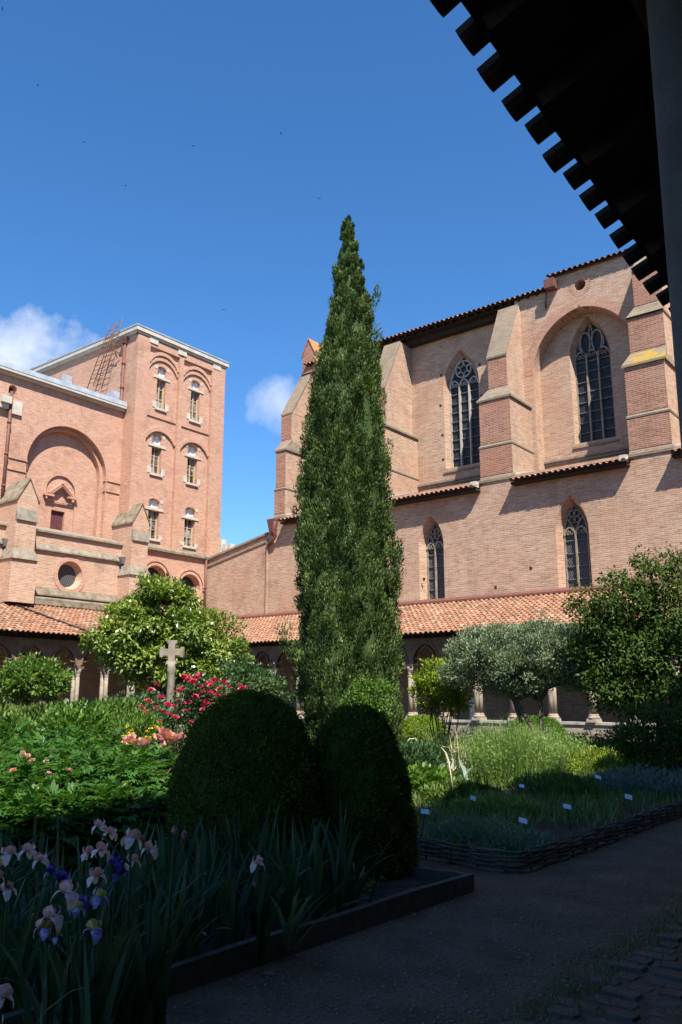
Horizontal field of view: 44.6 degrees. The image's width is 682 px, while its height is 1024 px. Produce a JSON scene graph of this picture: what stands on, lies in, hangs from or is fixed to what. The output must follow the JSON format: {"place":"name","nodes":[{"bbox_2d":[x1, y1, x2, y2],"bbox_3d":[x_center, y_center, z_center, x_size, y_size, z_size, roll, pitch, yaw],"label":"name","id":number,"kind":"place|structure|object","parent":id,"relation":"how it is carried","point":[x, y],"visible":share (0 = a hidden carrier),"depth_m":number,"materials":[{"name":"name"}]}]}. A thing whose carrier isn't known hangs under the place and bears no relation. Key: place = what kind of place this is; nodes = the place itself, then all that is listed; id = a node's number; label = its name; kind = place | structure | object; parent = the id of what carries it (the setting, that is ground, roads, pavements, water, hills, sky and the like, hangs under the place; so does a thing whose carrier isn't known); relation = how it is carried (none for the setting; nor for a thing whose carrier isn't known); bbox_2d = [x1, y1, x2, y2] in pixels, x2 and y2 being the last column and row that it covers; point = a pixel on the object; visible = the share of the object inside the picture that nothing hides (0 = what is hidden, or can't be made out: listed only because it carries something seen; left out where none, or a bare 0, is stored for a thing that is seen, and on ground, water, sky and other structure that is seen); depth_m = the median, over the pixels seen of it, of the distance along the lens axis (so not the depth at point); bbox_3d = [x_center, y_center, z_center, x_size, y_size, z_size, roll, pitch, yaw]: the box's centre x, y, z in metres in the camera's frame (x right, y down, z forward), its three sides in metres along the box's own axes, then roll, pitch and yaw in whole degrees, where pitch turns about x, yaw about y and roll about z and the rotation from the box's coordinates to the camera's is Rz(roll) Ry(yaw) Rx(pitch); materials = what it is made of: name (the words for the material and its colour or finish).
{"place":"outdoors","nodes":[
{"label":"outdoors","id":0,"kind":"place"},
{"bbox_2d":[10,843,438,1007],"bbox_3d":[-12.575,4.181,11.604,27.100,0.001,9.680,-10,-16,37],"label":"flower bed","id":1,"kind":"object","parent":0,"point":[390,887],"depth_m":6.67,"materials":[{"name":"soil"}]},
{"bbox_2d":[0,869,37,1012],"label":"iris plant","id":2,"kind":"object","parent":1,"relation":"on","point":[7,892],"visible":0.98,"depth_m":4.09,"materials":[{"name":"green plant"}]},
{"bbox_2d":[0,842,49,959],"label":"iris plant","id":3,"kind":"object","parent":1,"relation":"on","point":[27,848],"visible":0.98,"depth_m":4.20,"materials":[{"name":"green plant"}]},
{"bbox_2d":[0,701,54,744],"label":"border plant","id":4,"kind":"object","parent":1,"relation":"on","point":[29,713],"visible":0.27,"depth_m":12.97,"materials":[{"name":"green plant"}]},
{"bbox_2d":[0,890,59,1013],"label":"iris plant","id":5,"kind":"object","parent":1,"relation":"on","point":[27,962],"visible":0.45,"depth_m":4.08,"materials":[{"name":"green plant"}]},
{"bbox_2d":[0,716,65,763],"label":"peony plant","id":6,"kind":"object","parent":1,"relation":"on","point":[8,730],"visible":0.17,"depth_m":9.82,"materials":[{"name":"green plant"}]},
{"bbox_2d":[1,857,64,946],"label":"iris fan","id":7,"kind":"object","parent":1,"relation":"on","point":[40,909],"visible":0.33,"depth_m":5.32},
{"bbox_2d":[0,781,75,861],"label":"peony plant","id":8,"kind":"object","parent":1,"relation":"on","point":[21,835],"visible":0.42,"depth_m":6.97,"materials":[{"name":"green plant"}]},
{"bbox_2d":[1,900,92,1023],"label":"iris plant","id":9,"kind":"object","parent":1,"relation":"on","point":[43,933],"visible":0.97,"depth_m":3.65,"materials":[{"name":"green plant"}]},
{"bbox_2d":[0,750,97,865],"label":"peony plant","id":10,"kind":"object","parent":1,"relation":"on","point":[26,766],"visible":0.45,"depth_m":7.85,"materials":[{"name":"green plant"}]},
{"bbox_2d":[0,863,101,1002],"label":"iris plant","id":11,"kind":"object","parent":1,"relation":"on","point":[57,873],"visible":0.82,"depth_m":4.17,"materials":[{"name":"green plant"}]},
{"bbox_2d":[0,729,105,834],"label":"peony plant","id":12,"kind":"object","parent":1,"relation":"on","point":[16,750],"visible":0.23,"depth_m":9.21,"materials":[{"name":"green plant"}]},
{"bbox_2d":[20,821,89,948],"bbox_3d":[-1.762,2.316,5.102,0.477,0.793,0.777,7,-14,-28],"label":"iris fan","id":13,"kind":"object","parent":1,"relation":"on","point":[62,869],"visible":0.3,"depth_m":5.33},
{"bbox_2d":[0,879,111,1023],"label":"iris plant","id":14,"kind":"object","parent":1,"relation":"in","point":[66,888],"visible":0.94,"depth_m":3.69,"materials":[{"name":"green plant"}]},
{"bbox_2d":[0,776,120,871],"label":"peony plant","id":15,"kind":"object","parent":1,"relation":"on","point":[28,798],"visible":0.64,"depth_m":7.04,"materials":[{"name":"green plant"}]},
{"bbox_2d":[0,716,129,757],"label":"peony plant","id":16,"kind":"object","parent":1,"relation":"on","point":[51,729],"visible":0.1,"depth_m":10.60,"materials":[{"name":"green plant"}]},
{"bbox_2d":[42,886,107,1023],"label":"iris plant","id":17,"kind":"object","parent":1,"relation":"in","point":[86,903],"visible":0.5,"depth_m":3.85,"materials":[{"name":"green plant"}]},
{"bbox_2d":[0,743,157,859],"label":"peony plant","id":18,"kind":"object","parent":1,"relation":"on","point":[81,771],"visible":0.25,"depth_m":8.12,"materials":[{"name":"green plant"}]},
{"bbox_2d":[43,826,130,996],"bbox_3d":[-1.217,2.019,4.037,0.560,0.928,0.166,-6,-14,23],"label":"iris plant","id":19,"kind":"object","parent":1,"relation":"on","point":[102,850],"visible":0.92,"depth_m":4.11,"materials":[{"name":"green plant"}]},
{"bbox_2d":[23,773,163,871],"bbox_3d":[-2.294,2.911,7.709,1.482,0.906,1.500,-10,-16,37],"label":"peony plant","id":20,"kind":"object","parent":1,"relation":"on","point":[100,791],"visible":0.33,"depth_m":7.46,"materials":[{"name":"green plant"}]},
{"bbox_2d":[51,888,139,1023],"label":"iris plant","id":21,"kind":"object","parent":1,"relation":"on","point":[106,971],"visible":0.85,"depth_m":3.78,"materials":[{"name":"green plant"}]},
{"bbox_2d":[41,853,163,944],"bbox_3d":[-1.370,2.268,4.754,0.712,0.745,0.238,-5,-14,23],"label":"iris fan","id":22,"kind":"object","parent":1,"relation":"on","point":[94,912],"visible":0.25,"depth_m":4.75},
{"bbox_2d":[36,725,171,784],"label":"peony plant","id":23,"kind":"object","parent":1,"relation":"on","point":[108,739],"visible":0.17,"depth_m":9.46,"materials":[{"name":"green plant"}]},
{"bbox_2d":[32,854,183,1019],"bbox_3d":[-1.190,2.113,4.122,0.751,0.782,0.368,10,-16,-37],"label":"iris plant","id":24,"kind":"object","parent":1,"relation":"on","point":[117,863],"visible":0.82,"depth_m":4.20,"materials":[{"name":"green plant"}]},
{"bbox_2d":[70,903,148,1023],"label":"iris plant","id":25,"kind":"object","parent":1,"relation":"on","point":[96,934],"visible":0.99,"depth_m":3.69,"materials":[{"name":"green plant"}]},
{"bbox_2d":[60,777,168,868],"bbox_3d":[-1.949,2.921,7.724,1.283,0.892,1.259,2,-13,-11],"label":"peony plant","id":26,"kind":"object","parent":1,"relation":"on","point":[158,800],"visible":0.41,"depth_m":7.48,"materials":[{"name":"green plant"}]},
{"bbox_2d":[56,747,173,850],"bbox_3d":[-2.258,2.996,8.567,1.722,1.114,1.712,-10,-16,37],"label":"peony plant","id":27,"kind":"object","parent":1,"relation":"on","point":[161,775],"visible":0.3,"depth_m":8.44,"materials":[{"name":"green plant"}]},
{"bbox_2d":[63,818,179,1023],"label":"iris plant","id":28,"kind":"object","parent":1,"relation":"on","point":[122,1015],"visible":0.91,"depth_m":3.96,"materials":[{"name":"green plant"}]},
{"bbox_2d":[108,842,160,934],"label":"iris fan","id":29,"kind":"object","parent":1,"relation":"on","point":[142,893],"visible":0.27,"depth_m":5.52},
{"bbox_2d":[99,725,185,793],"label":"peony plant","id":30,"kind":"object","parent":1,"relation":"on","point":[162,750],"visible":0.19,"depth_m":9.00,"materials":[{"name":"green plant"}]},
{"bbox_2d":[102,876,199,968],"bbox_3d":[-1.095,2.364,4.801,0.698,0.586,0.225,9,-16,-36],"label":"iris fan","id":31,"kind":"object","parent":1,"relation":"on","point":[153,912],"visible":0.34,"depth_m":4.76},
{"bbox_2d":[108,834,194,1023],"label":"iris plant","id":32,"kind":"object","parent":1,"relation":"on","point":[137,961],"visible":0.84,"depth_m":4.01,"materials":[{"name":"green plant"}]},
{"bbox_2d":[137,825,187,1023],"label":"iris plant","id":33,"kind":"object","parent":1,"relation":"on","point":[156,1014],"visible":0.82,"depth_m":4.08,"materials":[{"name":"green plant"}]},
{"bbox_2d":[141,819,187,925],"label":"iris fan","id":34,"kind":"object","parent":1,"relation":"on","point":[168,869],"visible":0.38,"depth_m":5.53},
{"bbox_2d":[122,852,229,963],"bbox_3d":[-1.000,2.398,5.097,0.704,0.640,0.227,5,-14,-23],"label":"iris fan","id":35,"kind":"object","parent":1,"relation":"on","point":[173,901],"visible":0.45,"depth_m":5.06},
{"bbox_2d":[145,868,209,962],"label":"iris fan","id":36,"kind":"object","parent":1,"relation":"on","point":[179,953],"visible":0.55,"depth_m":4.87},
{"bbox_2d":[167,892,229,959],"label":"strap leaf plant","id":37,"kind":"object","parent":1,"relation":"on","point":[190,947],"visible":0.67,"depth_m":4.87,"materials":[{"name":"green plant"}]},
{"bbox_2d":[168,835,232,955],"bbox_3d":[-0.799,2.404,5.316,0.449,0.726,0.732,-2,-13,8],"label":"iris fan","id":38,"kind":"object","parent":1,"relation":"on","point":[198,922],"visible":0.69,"depth_m":5.12},
{"bbox_2d":[160,853,242,943],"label":"iris fan","id":39,"kind":"object","parent":1,"relation":"on","point":[212,916],"visible":0.35,"depth_m":5.44},
{"bbox_2d":[187,815,236,906],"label":"iris fan","id":40,"kind":"object","parent":1,"relation":"on","point":[207,846],"visible":0.37,"depth_m":6.41},
{"bbox_2d":[214,864,235,949],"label":"iris fan","id":41,"kind":"object","parent":1,"relation":"on","point":[226,933],"visible":0.83,"depth_m":5.16},
{"bbox_2d":[199,858,266,942],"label":"iris fan","id":42,"kind":"object","parent":1,"relation":"on","point":[238,921],"visible":0.67,"depth_m":5.41},
{"bbox_2d":[154,684,332,889],"bbox_3d":[-0.828,2.438,7.541,1.601,1.745,1.638,-10,-16,37],"label":"clipped bush","id":43,"kind":"object","parent":1,"relation":"on","point":[246,751],"visible":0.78,"depth_m":7.10,"materials":[{"name":"green plant"}]},
{"bbox_2d":[214,821,297,919],"bbox_3d":[-0.609,2.594,6.022,0.660,0.673,0.221,-9,-15,34],"label":"iris fan","id":44,"kind":"object","parent":1,"relation":"on","point":[252,889],"visible":0.47,"depth_m":6.02},
{"bbox_2d":[228,855,285,965],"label":"iris plant","id":45,"kind":"object","parent":1,"relation":"on","point":[261,942],"visible":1,"depth_m":4.98,"materials":[{"name":"green plant"}]},
{"bbox_2d":[210,857,311,933],"bbox_3d":[-0.522,2.583,5.576,0.846,0.502,0.271,4,-13,-18],"label":"iris fan","id":46,"kind":"object","parent":1,"relation":"on","point":[253,929],"visible":0.55,"depth_m":5.62},
{"bbox_2d":[262,818,291,916],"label":"iris fan","id":47,"kind":"object","parent":1,"relation":"on","point":[284,858],"visible":0.43,"depth_m":6.12},
{"bbox_2d":[236,839,325,931],"bbox_3d":[-0.408,2.513,5.565,0.677,0.623,0.218,-5,-14,21],"label":"iris fan","id":48,"kind":"object","parent":1,"relation":"on","point":[289,896],"visible":0.62,"depth_m":5.56},
{"bbox_2d":[276,822,329,917],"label":"iris fan","id":49,"kind":"object","parent":1,"relation":"on","point":[302,876],"visible":0.3,"depth_m":6.00},
{"bbox_2d":[298,827,363,920],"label":"iris fan","id":50,"kind":"object","parent":1,"relation":"on","point":[315,878],"visible":0.81,"depth_m":5.83},
{"bbox_2d":[316,797,359,912],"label":"iris fan","id":51,"kind":"object","parent":1,"relation":"on","point":[343,870],"visible":0.86,"depth_m":6.04},
{"bbox_2d":[323,827,400,909],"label":"iris fan","id":52,"kind":"object","parent":1,"relation":"on","point":[351,897],"visible":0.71,"depth_m":6.29},
{"bbox_2d":[311,701,421,882],"bbox_3d":[0.136,2.571,7.772,1.189,1.587,1.160,-10,-16,37],"label":"clipped bush","id":53,"kind":"object","parent":1,"relation":"on","point":[363,771],"visible":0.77,"depth_m":7.43,"materials":[{"name":"green plant"}]},
{"bbox_2d":[0,0,635,545],"label":"sky","id":54,"kind":"structure","parent":0,"point":[384,116],"materials":[{"name":"blue"}]},
{"bbox_2d":[1,738,680,864],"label":"herb bed","id":55,"kind":"object","parent":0,"point":[562,829],"depth_m":10.67,"materials":[{"name":"plant"}]},
{"bbox_2d":[0,651,76,708],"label":"bush","id":56,"kind":"object","parent":55,"relation":"on","point":[34,677],"visible":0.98,"depth_m":24.47,"materials":[{"name":"green plant"}]},
{"bbox_2d":[30,697,127,742],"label":"border plant","id":57,"kind":"object","parent":55,"relation":"on","point":[93,713],"visible":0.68,"depth_m":12.67,"materials":[{"name":"green plant"}]},
{"bbox_2d":[95,695,147,745],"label":"border plant","id":58,"kind":"object","parent":55,"relation":"on","point":[124,704],"visible":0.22,"depth_m":14.82,"materials":[{"name":"green plant"}]},
{"bbox_2d":[106,707,168,747],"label":"yellow flower clump","id":59,"kind":"object","parent":55,"relation":"on","point":[141,723],"visible":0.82,"depth_m":12.55,"materials":[{"name":"green plant"}]},
{"bbox_2d":[105,689,184,751],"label":"bush","id":60,"kind":"object","parent":55,"relation":"on","point":[151,696],"visible":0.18,"depth_m":21.19,"materials":[{"name":"green plant"}]},
{"bbox_2d":[77,570,255,742],"bbox_3d":[-4.716,4.101,22.648,4.758,5.117,2.868,2,-13,-10],"label":"magnolia tree","id":61,"kind":"object","parent":55,"relation":"on","point":[185,620],"visible":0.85,"depth_m":22.28,"materials":[{"name":"green plant"}]},
{"bbox_2d":[160,640,184,788],"bbox_3d":[-2.944,3.513,14.286,0.647,2.596,0.647,-10,-16,37],"label":"stone cross","id":62,"kind":"object","parent":55,"relation":"on","point":[172,652],"visible":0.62,"depth_m":14.43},
{"bbox_2d":[129,669,255,759],"bbox_3d":[-2.478,3.683,13.876,2.193,2.102,1.618,1,-13,-6],"label":"rose bush","id":63,"kind":"object","parent":55,"relation":"on","point":[204,691],"visible":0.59,"depth_m":13.85,"materials":[{"name":"red plant"}]},
{"bbox_2d":[213,652,293,702],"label":"rose foliage bush","id":64,"kind":"object","parent":55,"relation":"on","point":[275,686],"visible":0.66,"depth_m":17.90,"materials":[{"name":"green plant"}]},
{"bbox_2d":[275,214,405,747],"bbox_3d":[0.182,-1.090,21.721,3.018,14.834,3.088,-10,-16,37],"label":"cypress tree","id":65,"kind":"object","parent":55,"relation":"on","point":[346,600],"visible":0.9,"depth_m":20.74,"materials":[{"name":"green plant"}]},
{"bbox_2d":[339,671,398,721],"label":"shrub clump","id":66,"kind":"object","parent":55,"relation":"on","point":[355,695],"visible":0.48,"depth_m":18.89,"materials":[{"name":"green plant"}]},
{"bbox_2d":[399,714,447,744],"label":"clipped bush","id":67,"kind":"object","parent":55,"relation":"on","point":[417,726],"visible":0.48,"depth_m":24.63,"materials":[{"name":"green plant"}]},
{"bbox_2d":[399,738,451,766],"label":"leafy herb","id":68,"kind":"object","parent":55,"relation":"on","point":[415,751],"visible":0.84,"depth_m":17.38,"materials":[{"name":"green plant"}]},
{"bbox_2d":[406,759,467,796],"bbox_3d":[1.440,4.478,13.980,1.359,0.631,1.278,7,-14,-28],"label":"herb mound","id":69,"kind":"object","parent":55,"relation":"on","point":[420,775],"visible":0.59,"depth_m":13.63,"materials":[{"name":"green plant"}]},
{"bbox_2d":[406,654,473,746],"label":"laurel bush","id":70,"kind":"object","parent":55,"relation":"on","point":[433,689],"visible":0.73,"depth_m":21.86,"materials":[{"name":"green plant"}]},
{"bbox_2d":[427,719,492,762],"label":"feathery herb","id":71,"kind":"object","parent":55,"relation":"on","point":[449,737],"visible":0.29,"depth_m":20.98,"materials":[{"name":"green plant"}]},
{"bbox_2d":[418,776,504,805],"bbox_3d":[1.832,4.258,12.634,1.375,0.468,1.302,-3,-13,14],"label":"herb mound","id":72,"kind":"object","parent":55,"relation":"on","point":[443,791],"visible":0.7,"depth_m":12.45,"materials":[{"name":"plant"}]},
{"bbox_2d":[417,813,533,847],"bbox_3d":[1.519,3.540,9.263,1.485,0.395,1.027,-10,-16,37],"label":"wormwood mat","id":73,"kind":"object","parent":55,"relation":"on","point":[468,826],"visible":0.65,"depth_m":9.14,"materials":[{"name":"green plant"}]},
{"bbox_2d":[446,787,541,815],"bbox_3d":[2.171,4.114,11.707,1.422,0.455,1.176,-10,-16,37],"label":"herb mound","id":74,"kind":"object","parent":55,"relation":"on","point":[511,800],"visible":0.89,"depth_m":11.53,"materials":[{"name":"green plant"}]},
{"bbox_2d":[440,715,580,785],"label":"feathery herb","id":75,"kind":"object","parent":55,"relation":"on","point":[497,756],"visible":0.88,"depth_m":15.36,"materials":[{"name":"green plant"}]},
{"bbox_2d":[470,823,561,854],"bbox_3d":[1.806,3.471,8.762,1.010,0.347,0.842,-2,-13,10],"label":"wormwood mat","id":76,"kind":"object","parent":55,"relation":"on","point":[523,837],"visible":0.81,"depth_m":8.68,"materials":[{"name":"green plant"}]},
{"bbox_2d":[435,614,601,735],"bbox_3d":[4.538,4.365,20.526,4.471,3.717,2.578,-1,-13,7],"label":"phillyrea tree","id":77,"kind":"object","parent":55,"relation":"on","point":[478,659],"visible":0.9,"depth_m":20.30,"materials":[{"name":"green plant"}]},
{"bbox_2d":[502,714,567,744],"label":"clipped bush","id":78,"kind":"object","parent":55,"relation":"on","point":[549,722],"visible":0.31,"depth_m":25.04,"materials":[{"name":"green plant"}]},
{"bbox_2d":[411,764,681,855],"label":"herb cover","id":79,"kind":"object","parent":55,"relation":"on","point":[579,806],"visible":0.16,"depth_m":11.65,"materials":[{"name":"plant"}]},
{"bbox_2d":[502,724,594,774],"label":"feathery herb","id":80,"kind":"object","parent":55,"relation":"on","point":[572,746],"visible":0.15,"depth_m":17.91,"materials":[{"name":"green plant"}]},
{"bbox_2d":[498,770,604,797],"bbox_3d":[3.508,4.556,13.983,1.742,0.476,1.707,-10,-16,37],"label":"herb mound","id":81,"kind":"object","parent":55,"relation":"on","point":[551,780],"visible":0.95,"depth_m":13.68,"materials":[{"name":"plant"}]},
{"bbox_2d":[561,725,629,767],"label":"shrub","id":82,"kind":"object","parent":55,"relation":"on","point":[601,742],"visible":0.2,"depth_m":19.33,"materials":[{"name":"green plant"}]},
{"bbox_2d":[555,745,667,774],"bbox_3d":[5.402,5.274,17.693,3.000,0.621,3.281,-10,-16,37],"label":"herb mound","id":83,"kind":"object","parent":55,"relation":"on","point":[598,760],"visible":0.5,"depth_m":16.72,"materials":[{"name":"green plant"}]},
{"bbox_2d":[556,541,681,755],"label":"laburnum tree","id":84,"kind":"object","parent":55,"relation":"on","point":[623,667],"visible":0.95,"depth_m":18.85,"materials":[{"name":"green plant"}]},
{"bbox_2d":[595,760,668,794],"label":"lavender bush","id":85,"kind":"object","parent":55,"relation":"on","point":[613,780],"visible":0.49,"depth_m":14.02,"materials":[{"name":"green plant"}]},
{"bbox_2d":[601,693,681,776],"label":"dark shrub","id":86,"kind":"object","parent":55,"relation":"on","point":[667,742],"visible":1,"depth_m":15.23,"materials":[{"name":"green plant"}]},
{"bbox_2d":[632,764,681,799],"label":"lavender bush","id":87,"kind":"object","parent":55,"relation":"on","point":[670,785],"visible":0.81,"depth_m":13.36,"materials":[{"name":"green plant"}]},
{"bbox_2d":[109,812,681,1023],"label":"path","id":88,"kind":"structure","parent":0,"point":[396,1012],"depth_m":5.28,"materials":[{"name":"gravel"}]},
{"bbox_2d":[269,889,367,949],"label":"strap leaf plant","id":89,"kind":"object","parent":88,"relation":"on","point":[290,930],"visible":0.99,"depth_m":5.20,"materials":[{"name":"green plant"}]},
{"bbox_2d":[416,797,681,873],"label":"wattle edging","id":90,"kind":"object","parent":88,"relation":"on","point":[635,824],"visible":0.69,"depth_m":8.38,"materials":[{"name":"wicker"}]},
{"bbox_2d":[456,894,681,1023],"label":"path weed","id":91,"kind":"object","parent":88,"relation":"on","point":[617,945],"visible":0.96,"depth_m":4.87,"materials":[{"name":"plant"}]},
{"bbox_2d":[201,249,681,722],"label":"church","id":92,"kind":"structure","parent":0,"point":[534,435],"depth_m":38.95,"materials":[{"name":"brick"}]},
{"bbox_2d":[426,524,444,598],"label":"lancet window","id":93,"kind":"structure","parent":92,"relation":"in","point":[435,548],"depth_m":39.44,"materials":[{"name":"grey glass"}]},
{"bbox_2d":[449,356,479,467],"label":"clerestory window","id":94,"kind":"structure","parent":92,"relation":"in","point":[464,383],"depth_m":43.40,"materials":[{"name":"grey glass"}]},
{"bbox_2d":[564,504,591,586],"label":"lancet window","id":95,"kind":"structure","parent":92,"relation":"in","point":[576,535],"depth_m":35.22,"materials":[{"name":"grey glass"}]},
{"bbox_2d":[574,322,616,442],"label":"recess window","id":96,"kind":"structure","parent":92,"relation":"in","point":[593,369],"depth_m":39.14,"materials":[{"name":"black glass"}]},
{"bbox_2d":[506,919,681,1023],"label":"cobble paving","id":97,"kind":"structure","parent":0,"point":[624,1013],"depth_m":4.61,"materials":[{"name":"stone"}]},
{"label":"ground","id":98,"kind":"structure","parent":0,"visible":0},
{"bbox_2d":[0,360,150,708],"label":"convent wing","id":99,"kind":"structure","parent":98,"relation":"on","point":[70,536],"depth_m":42.54,"materials":[{"name":"brick"}]},
{"bbox_2d":[0,602,199,731],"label":"cloister gallery","id":100,"kind":"object","parent":98,"relation":"on","point":[49,631],"visible":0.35,"depth_m":36.29,"materials":[{"name":"tile"}]},
{"bbox_2d":[29,323,229,713],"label":"brick tower","id":101,"kind":"structure","parent":98,"relation":"on","point":[170,391],"depth_m":48.15,"materials":[{"name":"red brick"}]},
{"bbox_2d":[147,433,165,477],"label":"tower window","id":102,"kind":"structure","parent":101,"relation":"in","point":[153,469],"depth_m":47.21,"materials":[{"name":"stone"}]},
{"bbox_2d":[152,365,169,412],"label":"tower window","id":103,"kind":"structure","parent":101,"relation":"in","point":[158,404],"depth_m":48.16,"materials":[{"name":"stone"}]},
{"bbox_2d":[180,508,198,549],"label":"tower window","id":104,"kind":"structure","parent":101,"relation":"in","point":[189,519],"depth_m":48.45,"materials":[{"name":"stone"}]},
{"bbox_2d":[183,444,200,486],"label":"tower window","id":105,"kind":"structure","parent":101,"relation":"in","point":[189,479],"depth_m":49.28,"materials":[{"name":"stone"}]},
{"bbox_2d":[2,866,474,1023],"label":"plank edging","id":106,"kind":"object","parent":98,"relation":"on","point":[210,967],"visible":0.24,"depth_m":5.56,"materials":[{"name":"wood"}]},
{"bbox_2d":[192,578,681,743],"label":"cloister gallery","id":107,"kind":"object","parent":98,"relation":"on","point":[434,624],"visible":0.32,"depth_m":33.98,"materials":[{"name":"tile"}]},
{"bbox_2d":[430,0,681,451],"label":"cloister gallery","id":108,"kind":"object","parent":98,"relation":"on","point":[600,85],"visible":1,"depth_m":3.58,"materials":[{"name":"wood"}]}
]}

